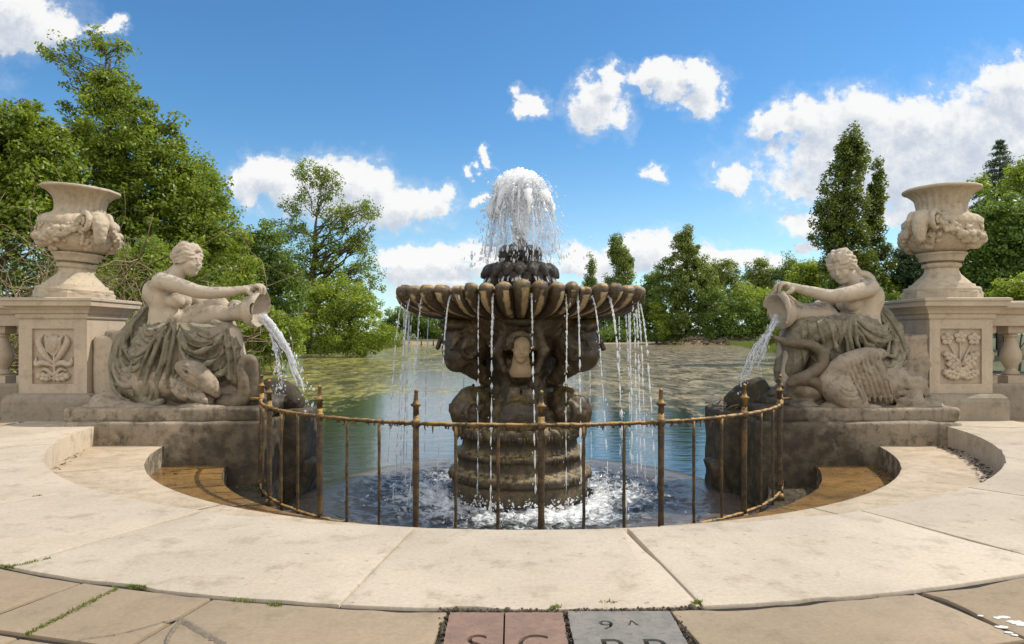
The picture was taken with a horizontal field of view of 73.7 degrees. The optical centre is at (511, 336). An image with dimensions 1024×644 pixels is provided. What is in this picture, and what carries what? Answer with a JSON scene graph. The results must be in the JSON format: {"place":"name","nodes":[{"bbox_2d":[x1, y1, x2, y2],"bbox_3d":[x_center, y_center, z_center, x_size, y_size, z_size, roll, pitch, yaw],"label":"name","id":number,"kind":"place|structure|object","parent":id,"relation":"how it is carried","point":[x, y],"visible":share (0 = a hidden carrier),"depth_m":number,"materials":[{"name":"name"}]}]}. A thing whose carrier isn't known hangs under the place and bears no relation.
{"place":"outdoors","nodes":[
{"label":"outdoors","id":0,"kind":"place"},
{"bbox_2d":[0,417,47,643],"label":"pavement","id":1,"kind":"structure","parent":0,"point":[6,640],"depth_m":2.92,"materials":[{"name":"stone"}]},
{"bbox_2d":[257,314,314,412],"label":"poured stream","id":2,"kind":"structure","parent":0,"point":[267,322],"depth_m":10.53,"materials":[{"name":"white liquid"}]},
{"bbox_2d":[0,420,1023,612],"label":"terrace","id":3,"kind":"structure","parent":0,"point":[971,535],"depth_m":4.11,"materials":[{"name":"beige stone"}]},
{"bbox_2d":[0,297,141,421],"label":"stone pedestal","id":4,"kind":"object","parent":3,"relation":"on","point":[65,343],"visible":0.77,"depth_m":10.60,"materials":[{"name":"beige stone"}]},
{"bbox_2d":[30,182,123,298],"bbox_3d":[-7.074,-1.498,11.126,1.481,1.800,1.293,4,0,0],"label":"stone urn","id":5,"kind":"object","parent":4,"relation":"on","point":[76,230],"visible":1,"depth_m":10.77,"materials":[{"name":"beige stone"}]},
{"bbox_2d":[881,297,1012,420],"bbox_3d":[6.789,0.375,11.130,1.772,1.950,1.351,0,0,0],"label":"stone pedestal","id":6,"kind":"object","parent":3,"relation":"on","point":[958,331],"visible":0.66,"depth_m":10.64,"materials":[{"name":"beige stone"}]},
{"bbox_2d":[897,182,987,299],"bbox_3d":[6.997,-1.500,11.127,1.481,1.800,1.280,0,0,0],"label":"stone urn","id":7,"kind":"object","parent":6,"relation":"on","point":[942,231],"visible":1,"depth_m":10.77,"materials":[{"name":"beige stone"}]},
{"bbox_2d":[0,418,1023,643],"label":"pavement","id":8,"kind":"structure","parent":0,"point":[910,619],"depth_m":3.14,"materials":[{"name":"stone"}]},
{"bbox_2d":[78,617,177,640],"bbox_3d":[-1.685,1.300,3.024,0.399,0.008,0.061,0,0,-37],"label":"mortar seam","id":9,"kind":"object","parent":8,"relation":"on","point":[167,621],"visible":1,"depth_m":3.00,"materials":[{"name":"concrete"}]},
{"bbox_2d":[164,620,180,643],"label":"mortar seam","id":10,"kind":"object","parent":8,"relation":"on","point":[170,633],"visible":1,"depth_m":3.00,"materials":[{"name":"concrete"}]},
{"bbox_2d":[177,617,225,643],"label":"mortar seam","id":11,"kind":"object","parent":8,"relation":"on","point":[196,628],"visible":1,"depth_m":3.01,"materials":[{"name":"concrete"}]},
{"bbox_2d":[0,494,702,635],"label":"joint grass","id":12,"kind":"structure","parent":8,"relation":"on","point":[276,604],"depth_m":3.34,"materials":[{"name":"plant"}]},
{"bbox_2d":[978,615,1023,635],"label":"white splashes","id":13,"kind":"object","parent":8,"relation":"on","point":[1018,623],"visible":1,"depth_m":3.10,"materials":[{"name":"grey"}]},
{"bbox_2d":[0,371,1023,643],"bbox_3d":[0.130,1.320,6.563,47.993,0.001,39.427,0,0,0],"label":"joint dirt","id":14,"kind":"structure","parent":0,"point":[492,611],"depth_m":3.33,"materials":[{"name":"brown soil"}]},
{"bbox_2d":[443,612,567,643],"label":"boundary stone","id":15,"kind":"object","parent":14,"relation":"on","point":[505,628],"visible":0.99,"depth_m":3.04,"materials":[{"name":"pink stone"}]},
{"bbox_2d":[435,604,703,643],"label":"joint crumbs","id":16,"kind":"object","parent":14,"relation":"on","point":[442,628],"visible":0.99,"depth_m":3.24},
{"bbox_2d":[567,611,687,643],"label":"boundary stone","id":17,"kind":"object","parent":14,"relation":"on","point":[624,627],"visible":1,"depth_m":3.05,"materials":[{"name":"grey stone"}]},
{"bbox_2d":[0,0,1023,333],"label":"sky","id":18,"kind":"structure","parent":0,"point":[647,119],"materials":[{"name":"blue"}]},
{"bbox_2d":[12,334,1023,371],"bbox_3d":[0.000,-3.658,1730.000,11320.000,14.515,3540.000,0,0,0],"label":"ground","id":19,"kind":"structure","parent":0,"point":[998,365],"depth_m":180.28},
{"bbox_2d":[0,223,103,337],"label":"broadleaf tree","id":20,"kind":"object","parent":19,"relation":"on","point":[24,269],"visible":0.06,"depth_m":44.16,"materials":[{"name":"green plant"}]},
{"bbox_2d":[0,97,107,279],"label":"broadleaf tree","id":21,"kind":"object","parent":19,"relation":"on","point":[26,139],"visible":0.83,"depth_m":33.08,"materials":[{"name":"green plant"}]},
{"bbox_2d":[34,23,141,133],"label":"broadleaf tree","id":22,"kind":"object","parent":19,"relation":"on","point":[101,46],"visible":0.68,"depth_m":40.77,"materials":[{"name":"green plant"}]},
{"bbox_2d":[19,59,257,300],"bbox_3d":[-21.858,-7.450,39.980,13.336,17.521,8.750,0,0,0],"label":"broadleaf tree","id":23,"kind":"object","parent":19,"relation":"on","point":[179,214],"visible":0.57,"depth_m":38.90,"materials":[{"name":"green plant"}]},
{"bbox_2d":[94,235,247,335],"bbox_3d":[-13.060,-1.085,25.076,7.146,5.387,3.803,0,0,0],"label":"broadleaf shrub","id":24,"kind":"object","parent":19,"relation":"on","point":[153,255],"visible":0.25,"depth_m":24.51,"materials":[{"name":"green plant"}]},
{"bbox_2d":[0,163,352,405],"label":"tangled shrub","id":25,"kind":"object","parent":19,"relation":"on","point":[14,340],"visible":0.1,"depth_m":18.42,"materials":[{"name":"green plant"}]},
{"bbox_2d":[180,152,274,348],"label":"broadleaf tree","id":26,"kind":"object","parent":19,"relation":"on","point":[237,246],"visible":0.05,"depth_m":47.71,"materials":[{"name":"green plant"}]},
{"bbox_2d":[237,218,313,354],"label":"broadleaf tree","id":27,"kind":"object","parent":19,"relation":"on","point":[258,249],"visible":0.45,"depth_m":59.40,"materials":[{"name":"green plant"}]},
{"bbox_2d":[239,305,312,363],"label":"lakeside shrub","id":28,"kind":"object","parent":19,"relation":"on","point":[298,326],"visible":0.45,"depth_m":45.43,"materials":[{"name":"green plant"}]},
{"bbox_2d":[268,157,386,348],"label":"lakeside alder","id":29,"kind":"object","parent":19,"relation":"on","point":[354,245],"visible":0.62,"depth_m":87.55,"materials":[{"name":"green plant"}]},
{"bbox_2d":[283,273,402,357],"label":"willow shrub","id":30,"kind":"object","parent":19,"relation":"on","point":[344,337],"visible":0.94,"depth_m":81.05,"materials":[{"name":"green plant"}]},
{"bbox_2d":[295,335,411,353],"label":"reeds","id":31,"kind":"object","parent":19,"relation":"on","point":[393,343],"visible":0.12,"depth_m":145.10,"materials":[{"name":"green plant"}]},
{"bbox_2d":[10,340,776,374],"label":"bank grass","id":32,"kind":"structure","parent":19,"relation":"on","point":[773,348],"depth_m":131.17,"materials":[{"name":"plant"}]},
{"bbox_2d":[374,306,435,337],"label":"broadleaf tree","id":33,"kind":"object","parent":19,"relation":"on","point":[392,318],"visible":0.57,"depth_m":252.36,"materials":[{"name":"green plant"}]},
{"bbox_2d":[423,318,443,326],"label":"broadleaf tree","id":34,"kind":"object","parent":19,"relation":"on","point":[437,322],"visible":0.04,"depth_m":261.69,"materials":[{"name":"green plant"}]},
{"bbox_2d":[287,458,754,521],"bbox_3d":[0.130,2.728,10.850,7.360,0.524,7.360,0,0,0],"label":"basin rim","id":35,"kind":"object","parent":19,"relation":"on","point":[308,502],"visible":0.21,"depth_m":10.84,"materials":[{"name":"brown stone"}]},
{"bbox_2d":[378,325,720,341],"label":"undergrowth","id":36,"kind":"object","parent":19,"relation":"on","point":[435,332],"visible":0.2,"depth_m":227.49,"materials":[{"name":"green plant"}]},
{"bbox_2d":[581,251,597,286],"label":"poplar tree","id":37,"kind":"object","parent":19,"relation":"on","point":[590,280],"visible":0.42,"depth_m":319.05,"materials":[{"name":"green plant"}]},
{"bbox_2d":[600,231,636,285],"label":"poplar tree","id":38,"kind":"object","parent":19,"relation":"on","point":[622,259],"visible":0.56,"depth_m":287.89,"materials":[{"name":"green plant"}]},
{"bbox_2d":[596,307,646,336],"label":"broadleaf tree","id":39,"kind":"object","parent":19,"relation":"on","point":[609,322],"visible":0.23,"depth_m":245.88,"materials":[{"name":"green plant"}]},
{"bbox_2d":[631,269,684,343],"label":"broadleaf tree","id":40,"kind":"object","parent":19,"relation":"on","point":[651,281],"visible":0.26,"depth_m":210.35,"materials":[{"name":"green plant"}]},
{"bbox_2d":[647,300,672,343],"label":"broadleaf tree","id":41,"kind":"object","parent":19,"relation":"on","point":[658,320],"visible":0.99,"depth_m":202.18,"materials":[{"name":"green plant"}]},
{"bbox_2d":[643,224,727,344],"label":"spreading poplar","id":42,"kind":"object","parent":19,"relation":"on","point":[685,283],"visible":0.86,"depth_m":202.76,"materials":[{"name":"green plant"}]},
{"bbox_2d":[680,334,760,344],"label":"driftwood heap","id":43,"kind":"object","parent":19,"relation":"on","point":[722,341],"visible":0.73,"depth_m":195.60,"materials":[{"name":"brown wood"}]},
{"bbox_2d":[687,284,767,344],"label":"broadleaf tree","id":44,"kind":"object","parent":19,"relation":"on","point":[729,326],"visible":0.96,"depth_m":197.45,"materials":[{"name":"green plant"}]},
{"bbox_2d":[698,257,756,337],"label":"broadleaf tree","id":45,"kind":"object","parent":19,"relation":"on","point":[728,278],"visible":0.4,"depth_m":227.52,"materials":[{"name":"green plant"}]},
{"bbox_2d":[723,280,772,333],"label":"broadleaf tree","id":46,"kind":"object","parent":19,"relation":"on","point":[749,294],"visible":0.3,"depth_m":203.64,"materials":[{"name":"green plant"}]},
{"bbox_2d":[737,256,782,299],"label":"broadleaf tree","id":47,"kind":"object","parent":19,"relation":"on","point":[760,265],"visible":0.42,"depth_m":237.74,"materials":[{"name":"green plant"}]},
{"bbox_2d":[740,289,785,339],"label":"broadleaf tree","id":48,"kind":"object","parent":19,"relation":"on","point":[768,322],"visible":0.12,"depth_m":196.38,"materials":[{"name":"green plant"}]},
{"bbox_2d":[759,321,779,344],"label":"lakeside shrub","id":49,"kind":"object","parent":19,"relation":"on","point":[776,331],"visible":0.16,"depth_m":118.47,"materials":[{"name":"green plant"}]},
{"bbox_2d":[759,249,798,293],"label":"broadleaf tree","id":50,"kind":"object","parent":19,"relation":"on","point":[780,273],"visible":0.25,"depth_m":233.89,"materials":[{"name":"green plant"}]},
{"bbox_2d":[781,257,832,301],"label":"broadleaf tree","id":51,"kind":"object","parent":19,"relation":"on","point":[807,273],"visible":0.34,"depth_m":73.04,"materials":[{"name":"green plant"}]},
{"bbox_2d":[806,120,885,352],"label":"poplar tree","id":52,"kind":"object","parent":19,"relation":"on","point":[838,226],"visible":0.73,"depth_m":61.14,"materials":[{"name":"green plant"}]},
{"bbox_2d":[799,280,900,302],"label":"broadleaf tree","id":53,"kind":"object","parent":19,"relation":"on","point":[894,296],"visible":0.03,"depth_m":68.70,"materials":[{"name":"green plant"}]},
{"bbox_2d":[861,155,898,298],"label":"poplar tree","id":54,"kind":"object","parent":19,"relation":"on","point":[876,190],"visible":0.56,"depth_m":62.91,"materials":[{"name":"green plant"}]},
{"bbox_2d":[883,270,913,297],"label":"broadleaf tree","id":55,"kind":"object","parent":19,"relation":"on","point":[894,286],"visible":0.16,"depth_m":71.73,"materials":[{"name":"green plant"}]},
{"bbox_2d":[886,246,923,288],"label":"broadleaf tree","id":56,"kind":"object","parent":19,"relation":"on","point":[910,266],"visible":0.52,"depth_m":71.01,"materials":[{"name":"green plant"}]},
{"bbox_2d":[957,186,1023,355],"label":"broadleaf tree","id":57,"kind":"object","parent":19,"relation":"on","point":[999,253],"visible":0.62,"depth_m":41.03,"materials":[{"name":"green plant"}]},
{"bbox_2d":[964,139,1023,349],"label":"fir tree","id":58,"kind":"object","parent":19,"relation":"on","point":[992,165],"visible":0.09,"depth_m":55.84,"materials":[{"name":"green plant"}]},
{"bbox_2d":[965,155,1023,230],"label":"broadleaf tree","id":59,"kind":"object","parent":19,"relation":"on","point":[1016,177],"visible":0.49,"depth_m":50.14,"materials":[{"name":"green plant"}]},
{"bbox_2d":[984,270,1023,371],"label":"broadleaf shrub","id":60,"kind":"object","parent":19,"relation":"on","point":[1011,289],"visible":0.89,"depth_m":25.91,"materials":[{"name":"green plant"}]},
{"bbox_2d":[261,344,775,488],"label":"lake water","id":61,"kind":"structure","parent":0,"point":[690,380],"depth_m":29.37,"materials":[{"name":"green liquid"}]},
{"bbox_2d":[247,347,301,372],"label":"reeds","id":62,"kind":"object","parent":61,"relation":"on","point":[262,363],"visible":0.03,"depth_m":44.56,"materials":[{"name":"green plant"}]},
{"bbox_2d":[326,461,716,529],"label":"basin water","id":63,"kind":"structure","parent":0,"point":[677,498],"depth_m":9.92,"materials":[{"name":"liquid"}]},
{"bbox_2d":[392,299,409,500],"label":"water stream","id":64,"kind":"structure","parent":63,"relation":"on","point":[399,394],"depth_m":9.69,"materials":[{"name":"white"}]},
{"bbox_2d":[476,294,480,495],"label":"water stream","id":65,"kind":"structure","parent":63,"relation":"on","point":[478,383],"depth_m":9.12,"materials":[{"name":"white"}]},
{"bbox_2d":[396,238,645,510],"bbox_3d":[0.130,0.604,10.851,3.778,4.372,4.038,0,0,0],"label":"tiered fountain","id":66,"kind":"object","parent":63,"relation":"in","point":[510,393],"visible":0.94,"depth_m":10.02,"materials":[{"name":"stone"}]},
{"bbox_2d":[387,303,402,500],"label":"water stream","id":67,"kind":"structure","parent":66,"relation":"attached to","point":[392,382],"depth_m":10.16,"materials":[{"name":"white"}]},
{"bbox_2d":[399,309,405,490],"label":"water stream","id":68,"kind":"structure","parent":66,"relation":"attached to","point":[403,369],"depth_m":10.58,"materials":[{"name":"white"}]},
{"bbox_2d":[396,312,410,470],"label":"water stream","id":69,"kind":"structure","parent":66,"relation":"attached to","point":[400,392],"depth_m":10.94,"materials":[{"name":"white"}]},
{"bbox_2d":[402,318,409,483],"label":"water stream","id":70,"kind":"structure","parent":66,"relation":"attached to","point":[405,401],"depth_m":11.23,"materials":[{"name":"white"}]},
{"bbox_2d":[405,311,409,485],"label":"water stream","id":71,"kind":"structure","parent":66,"relation":"attached to","point":[407,383],"depth_m":10.72,"materials":[{"name":"white"}]},
{"bbox_2d":[403,313,412,450],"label":"water stream","id":72,"kind":"structure","parent":66,"relation":"attached to","point":[406,375],"depth_m":11.52,"materials":[{"name":"white"}]},
{"bbox_2d":[411,315,419,428],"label":"water stream","id":73,"kind":"structure","parent":66,"relation":"attached to","point":[417,339],"depth_m":11.69,"materials":[{"name":"white"}]},
{"bbox_2d":[409,298,422,506],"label":"water stream","id":74,"kind":"structure","parent":66,"relation":"attached to","point":[420,307],"depth_m":9.57,"materials":[{"name":"white"}]},
{"bbox_2d":[423,318,430,452],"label":"water stream","id":75,"kind":"structure","parent":66,"relation":"attached to","point":[426,369],"depth_m":11.95,"materials":[{"name":"white"}]},
{"bbox_2d":[435,295,451,501],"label":"water stream","id":76,"kind":"structure","parent":66,"relation":"attached to","point":[450,296],"depth_m":9.27,"materials":[{"name":"white"}]},
{"bbox_2d":[488,293,494,513],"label":"water stream","id":77,"kind":"structure","parent":66,"relation":"attached to","point":[491,369],"depth_m":8.95,"materials":[{"name":"white"}]},
{"bbox_2d":[455,167,590,282],"bbox_3d":[0.182,-1.746,10.817,2.110,1.852,1.992,0,0,0],"label":"water jet","id":78,"kind":"object","parent":66,"relation":"on","point":[520,193],"visible":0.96,"depth_m":10.59,"materials":[{"name":"white liquid"}]},
{"bbox_2d":[529,293,536,507],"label":"water stream","id":79,"kind":"structure","parent":66,"relation":"attached to","point":[531,296],"depth_m":8.94,"materials":[{"name":"white"}]},
{"bbox_2d":[563,294,570,503],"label":"water stream","id":80,"kind":"structure","parent":66,"relation":"attached to","point":[566,331],"depth_m":9.12,"materials":[{"name":"white"}]},
{"bbox_2d":[577,294,581,484],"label":"water stream","id":81,"kind":"structure","parent":66,"relation":"attached to","point":[579,380],"depth_m":9.23,"materials":[{"name":"white"}]},
{"bbox_2d":[607,295,626,513],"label":"water stream","id":82,"kind":"structure","parent":66,"relation":"attached to","point":[614,320],"depth_m":9.38,"materials":[{"name":"white"}]},
{"bbox_2d":[618,316,621,468],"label":"water stream","id":83,"kind":"structure","parent":66,"relation":"attached to","point":[619,377],"depth_m":11.67,"materials":[{"name":"white"}]},
{"bbox_2d":[625,315,630,467],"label":"water stream","id":84,"kind":"structure","parent":66,"relation":"attached to","point":[628,371],"depth_m":11.48,"materials":[{"name":"white"}]},
{"bbox_2d":[628,313,634,483],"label":"water stream","id":85,"kind":"structure","parent":66,"relation":"attached to","point":[630,387],"depth_m":11.20,"materials":[{"name":"white"}]},
{"bbox_2d":[363,467,685,529],"bbox_3d":[0.124,2.356,10.858,4.810,0.244,5.164,0,0,0],"label":"splash","id":86,"kind":"object","parent":63,"relation":"on","point":[570,514],"visible":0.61,"depth_m":9.84,"materials":[{"name":"white liquid"}]},
{"bbox_2d":[588,371,591,468],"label":"water stream","id":87,"kind":"structure","parent":63,"relation":"on","point":[590,421],"depth_m":12.17,"materials":[{"name":"white"}]},
{"bbox_2d":[591,295,610,516],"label":"water stream","id":88,"kind":"structure","parent":63,"relation":"on","point":[592,297],"depth_m":9.22,"materials":[{"name":"white"}]},
{"bbox_2d":[629,312,633,473],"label":"water stream","id":89,"kind":"structure","parent":63,"relation":"on","point":[631,392],"depth_m":10.73,"materials":[{"name":"white"}]},
{"bbox_2d":[632,301,637,485],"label":"water stream","id":90,"kind":"structure","parent":63,"relation":"on","point":[635,379],"depth_m":9.80,"materials":[{"name":"white"}]},
{"bbox_2d":[634,309,641,470],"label":"water stream","id":91,"kind":"structure","parent":63,"relation":"on","point":[636,311],"depth_m":10.46,"materials":[{"name":"white"}]},
{"bbox_2d":[637,302,646,497],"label":"water stream","id":92,"kind":"structure","parent":63,"relation":"on","point":[642,383],"depth_m":10.00,"materials":[{"name":"white"}]},
{"bbox_2d":[639,304,656,492],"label":"water stream","id":93,"kind":"structure","parent":63,"relation":"on","point":[653,448],"depth_m":10.17,"materials":[{"name":"white"}]},
{"label":"bedding","id":94,"kind":"structure","parent":0,"visible":0},
{"bbox_2d":[61,405,316,504],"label":"statue plinth","id":95,"kind":"structure","parent":94,"relation":"on","point":[228,436],"depth_m":9.89,"materials":[{"name":"stone"}]},
{"bbox_2d":[81,241,304,411],"bbox_3d":[-4.940,-0.108,10.806,3.128,2.772,1.470,0,0,0],"label":"woman statue","id":96,"kind":"object","parent":95,"relation":"on","point":[177,339],"visible":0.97,"depth_m":10.38,"materials":[{"name":"stone"}]},
{"bbox_2d":[269,333,286,394],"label":"poured stream","id":97,"kind":"structure","parent":96,"relation":"attached to","point":[275,348],"depth_m":10.56,"materials":[{"name":"white liquid"}]},
{"bbox_2d":[226,475,817,515],"bbox_3d":[0.129,2.454,8.526,8.747,0.603,4.122,0,0,0],"label":"tread","id":98,"kind":"object","parent":94,"relation":"on","point":[255,495],"visible":0.09,"depth_m":9.42,"materials":[{"name":"stone"}]},
{"bbox_2d":[249,374,792,529],"bbox_3d":[0.132,1.354,8.446,7.896,1.608,3.049,0,0,0],"label":"iron railing","id":99,"kind":"object","parent":98,"relation":"on","point":[541,424],"visible":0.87,"depth_m":7.49,"materials":[{"name":"brown metal"}]},
{"bbox_2d":[150,465,894,522],"bbox_3d":[0.128,2.079,8.058,10.520,0.422,4.966,0,0,0],"label":"tread","id":100,"kind":"object","parent":98,"relation":"on","point":[835,484],"visible":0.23,"depth_m":8.55,"materials":[{"name":"brown stone"}]},
{"bbox_2d":[50,446,996,532],"bbox_3d":[0.130,1.794,7.532,12.500,0.423,5.893,0,0,0],"label":"tread","id":101,"kind":"object","parent":100,"relation":"on","point":[917,473],"visible":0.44,"depth_m":7.55,"materials":[{"name":"beige stone"}]},
{"bbox_2d":[56,446,995,505],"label":"leaf litter","id":102,"kind":"object","parent":101,"relation":"on","point":[949,448],"visible":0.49,"depth_m":8.72,"materials":[{"name":"plant"}]},
{"bbox_2d":[703,402,961,506],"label":"statue plinth","id":103,"kind":"structure","parent":94,"relation":"on","point":[813,436],"depth_m":9.88,"materials":[{"name":"stone"}]},
{"bbox_2d":[705,396,741,410],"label":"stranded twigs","id":104,"kind":"object","parent":103,"relation":"on","point":[717,404],"visible":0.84,"depth_m":11.01,"materials":[{"name":"brown wood"}]},
{"bbox_2d":[723,247,943,408],"bbox_3d":[5.008,-0.033,10.753,3.109,2.704,1.491,0,0,0],"label":"woman statue","id":105,"kind":"object","parent":103,"relation":"on","point":[815,364],"visible":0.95,"depth_m":10.37,"materials":[{"name":"stone"}]},
{"bbox_2d":[737,333,767,394],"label":"poured stream","id":106,"kind":"structure","parent":105,"relation":"attached to","point":[757,345],"depth_m":10.51,"materials":[{"name":"white liquid"}]},
{"bbox_2d":[751,314,779,376],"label":"poured stream","id":107,"kind":"structure","parent":105,"relation":"attached to","point":[774,323],"depth_m":10.50,"materials":[{"name":"white liquid"}]},
{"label":"pavement","id":108,"kind":"structure","parent":0,"visible":0},
{"bbox_2d":[0,306,18,416],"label":"stone balustrade","id":109,"kind":"object","parent":108,"relation":"on","point":[9,326],"visible":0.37,"depth_m":11.07,"materials":[{"name":"stone"}]},
{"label":"pavement","id":110,"kind":"structure","parent":0,"visible":0},
{"bbox_2d":[993,301,1023,417],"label":"stone balustrade","id":111,"kind":"object","parent":110,"relation":"on","point":[1008,322],"visible":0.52,"depth_m":11.00,"materials":[{"name":"beige stone"}]}
]}

